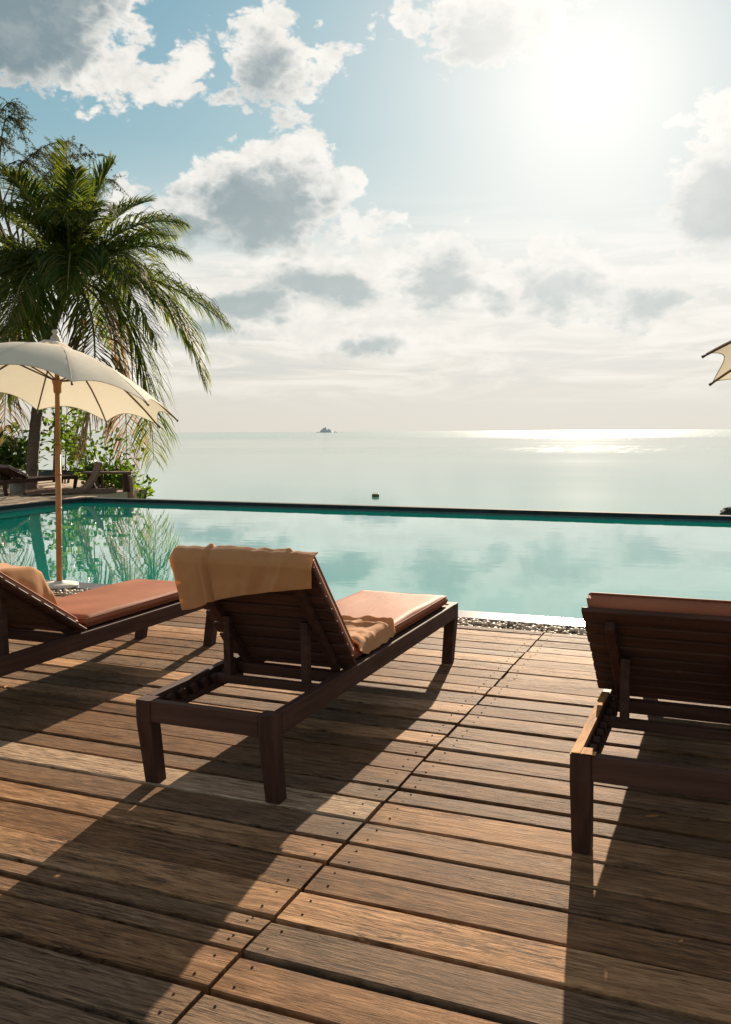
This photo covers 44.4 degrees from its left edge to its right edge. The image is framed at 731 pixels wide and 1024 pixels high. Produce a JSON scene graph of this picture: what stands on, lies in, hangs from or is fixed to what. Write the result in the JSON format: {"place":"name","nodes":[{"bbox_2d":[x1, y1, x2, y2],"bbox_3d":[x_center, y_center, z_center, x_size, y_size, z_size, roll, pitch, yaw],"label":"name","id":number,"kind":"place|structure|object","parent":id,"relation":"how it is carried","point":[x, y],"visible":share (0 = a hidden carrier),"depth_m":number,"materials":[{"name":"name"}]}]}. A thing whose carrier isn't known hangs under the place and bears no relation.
{"place":"outdoors","nodes":[
{"label":"outdoors","id":0,"kind":"place"},
{"bbox_2d":[9,483,25,492],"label":"concrete block","id":1,"kind":"structure","parent":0,"point":[17,488],"depth_m":20.50,"materials":[{"name":"grey concrete"}]},
{"bbox_2d":[0,479,146,505],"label":"terrace","id":2,"kind":"structure","parent":0,"point":[14,498],"depth_m":19.85,"materials":[{"name":"weathered brown wood planks"}]},
{"bbox_2d":[0,421,54,484],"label":"leafy shrub","id":3,"kind":"object","parent":2,"relation":"on","point":[17,459],"visible":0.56,"depth_m":23.54,"materials":[{"name":"green plant"}]},
{"bbox_2d":[0,465,77,495],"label":"sun lounger","id":4,"kind":"object","parent":2,"relation":"on","point":[11,474],"visible":0.97,"depth_m":20.01,"materials":[{"name":"brown wood"}]},
{"bbox_2d":[0,498,85,511],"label":"pool rim","id":5,"kind":"object","parent":2,"relation":"attached to","point":[37,504],"visible":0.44,"depth_m":17.29,"materials":[{"name":"stone"}]},
{"bbox_2d":[7,468,103,488],"bbox_3d":[-7.511,-0.817,21.585,2.920,0.560,0.070,2,6,21],"label":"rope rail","id":6,"kind":"object","parent":2,"relation":"on","point":[102,480],"visible":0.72,"depth_m":21.30,"materials":[{"name":"brown wood"}]},
{"bbox_2d":[23,462,101,495],"bbox_3d":[-6.752,-0.755,19.978,1.616,0.705,0.580,-3,6,-30],"label":"curved recliner","id":7,"kind":"object","parent":2,"relation":"on","point":[87,485],"visible":0.94,"depth_m":19.98,"materials":[{"name":"brown wood"}]},
{"bbox_2d":[41,407,100,482],"bbox_3d":[-8.112,-2.038,24.350,1.912,2.974,1.406,2,6,22],"label":"leafy shrub","id":8,"kind":"object","parent":2,"relation":"on","point":[65,448],"visible":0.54,"depth_m":24.20,"materials":[{"name":"green plant"}]},
{"bbox_2d":[70,488,116,493],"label":"timber beam","id":9,"kind":"structure","parent":2,"relation":"on","point":[101,490],"depth_m":20.10,"materials":[{"name":"brown wood"}]},
{"bbox_2d":[61,426,148,485],"bbox_3d":[-6.742,-1.457,22.944,2.176,2.161,1.802,1,5,10],"label":"leafy shrub","id":10,"kind":"object","parent":2,"relation":"on","point":[92,454],"visible":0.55,"depth_m":22.92,"materials":[{"name":"green plant"}]},
{"bbox_2d":[81,471,135,491],"bbox_3d":[-5.957,-0.707,20.807,1.160,0.462,0.400,0,5,0],"label":"wooden bench","id":11,"kind":"object","parent":2,"relation":"on","point":[126,474],"visible":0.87,"depth_m":20.64,"materials":[{"name":"brown wood"}]},
{"bbox_2d":[79,497,730,521],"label":"pool rim","id":12,"kind":"object","parent":2,"relation":"attached to","point":[629,515],"visible":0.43,"depth_m":15.68,"materials":[{"name":"stone"}]},
{"bbox_2d":[0,502,730,618],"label":"pool water","id":13,"kind":"structure","parent":0,"point":[551,566],"depth_m":10.93,"materials":[{"name":"teal liquid"}]},
{"bbox_2d":[0,0,730,432],"label":"sky","id":14,"kind":"structure","parent":0,"point":[403,215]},
{"bbox_2d":[5,429,730,514],"bbox_3d":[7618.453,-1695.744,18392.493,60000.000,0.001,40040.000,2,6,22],"label":"sea","id":15,"kind":"structure","parent":0,"point":[666,471],"depth_m":81.92,"materials":[{"name":"liquid"}]},
{"bbox_2d":[38,464,134,480],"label":"wooden boat","id":16,"kind":"object","parent":15,"relation":"on","point":[44,473],"visible":0.12,"depth_m":63.77,"materials":[{"name":"brown wood"}]},
{"bbox_2d":[316,427,335,432],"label":"rocky island","id":17,"kind":"structure","parent":15,"relation":"on","point":[324,430],"depth_m":3040.27,"materials":[{"name":"grey stone"}]},
{"bbox_2d":[720,506,730,514],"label":"sea rock","id":18,"kind":"object","parent":15,"relation":"in","point":[725,511],"visible":0.72,"depth_m":35.68,"materials":[{"name":"grey stone"}]},
{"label":"shore","id":19,"kind":"structure","parent":0,"visible":0},
{"bbox_2d":[0,96,129,481],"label":"feathery tree","id":20,"kind":"object","parent":19,"relation":"on","point":[17,122],"visible":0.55,"depth_m":24.41,"materials":[{"name":"green plant"}]},
{"bbox_2d":[72,455,151,488],"bbox_3d":[-6.253,-0.822,22.284,2.078,1.189,1.757,2,6,22],"label":"leafy shrub","id":21,"kind":"object","parent":19,"relation":"on","point":[116,480],"visible":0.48,"depth_m":22.03,"materials":[{"name":"green plant"}]},
{"bbox_2d":[0,135,235,488],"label":"palm tree","id":22,"kind":"object","parent":19,"relation":"on","point":[66,256],"visible":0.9,"depth_m":21.01,"materials":[{"name":"green plant"}]},
{"bbox_2d":[122,476,133,497],"bbox_3d":[-5.508,-0.485,20.813,0.260,0.674,0.260,2,6,22],"label":"cut log","id":23,"kind":"object","parent":19,"relation":"on","point":[131,494],"visible":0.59,"depth_m":20.73,"materials":[{"name":"brown wood"}]},
{"bbox_2d":[134,475,157,498],"bbox_3d":[-5.392,-0.436,21.443,0.815,0.933,0.665,-4,6,-33],"label":"leafy shrub","id":24,"kind":"object","parent":19,"relation":"on","point":[149,489],"visible":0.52,"depth_m":21.46,"materials":[{"name":"green plant"}]},
{"label":"ground","id":25,"kind":"structure","parent":0,"visible":0},
{"bbox_2d":[45,580,584,630],"bbox_3d":[0.943,0.902,6.806,21.380,0.251,0.185,2,6,22],"label":"coping","id":26,"kind":"object","parent":25,"relation":"on","point":[546,621],"visible":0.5,"depth_m":6.70,"materials":[{"name":"white stone"}]},
{"bbox_2d":[0,329,178,589],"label":"beach umbrella","id":27,"kind":"object","parent":26,"relation":"on","point":[55,372],"visible":1,"depth_m":8.16,"materials":[{"name":"fabric"}]},
{"bbox_2d":[0,593,730,1023],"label":"deck","id":28,"kind":"structure","parent":25,"relation":"on","point":[402,853],"depth_m":2.94,"materials":[{"name":"brown wood"}]},
{"bbox_2d":[0,572,218,676],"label":"sun lounger","id":29,"kind":"object","parent":28,"relation":"on","point":[92,617],"visible":0.93,"depth_m":4.83,"materials":[{"name":"brown fabric"}]},
{"bbox_2d":[0,563,57,605],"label":"beach towel","id":30,"kind":"object","parent":29,"relation":"on","point":[31,578],"visible":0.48,"depth_m":4.54,"materials":[{"name":"orange fabric"}]},
{"bbox_2d":[136,557,457,804],"bbox_3d":[-0.169,0.539,4.468,0.644,0.901,2.360,2,6,22],"label":"sun lounger","id":31,"kind":"object","parent":28,"relation":"on","point":[306,629],"visible":0.86,"depth_m":3.85,"materials":[{"name":"brown wood"}]},
{"bbox_2d":[169,543,317,609],"bbox_3d":[-0.495,0.278,3.678,0.656,0.281,0.149,2,6,22],"label":"beach towel","id":32,"kind":"object","parent":31,"relation":"on","point":[210,572],"visible":1,"depth_m":3.63,"materials":[{"name":"orange fabric"}]},
{"bbox_2d":[341,615,394,653],"bbox_3d":[-0.183,0.565,4.380,0.536,0.152,0.794,2,6,22],"label":"beach towel","id":33,"kind":"object","parent":31,"relation":"on","point":[368,634],"visible":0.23,"depth_m":4.37,"materials":[{"name":"orange fabric"}]},
{"bbox_2d":[570,592,730,854],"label":"sun lounger","id":34,"kind":"object","parent":28,"relation":"on","point":[666,648],"visible":1,"depth_m":3.14,"materials":[{"name":"brown wood"}]},
{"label":"pebble bed","id":35,"kind":"structure","parent":0,"visible":0},
{"bbox_2d":[51,588,586,635],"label":"pebbles","id":36,"kind":"object","parent":35,"relation":"on","point":[556,628],"visible":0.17,"depth_m":6.46,"materials":[{"name":"grey gravel"}]},
{"bbox_2d":[701,340,730,385],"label":"beach umbrella","id":37,"kind":"object","parent":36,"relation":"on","point":[724,370],"visible":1,"depth_m":6.03,"materials":[{"name":"fabric"}]}
]}

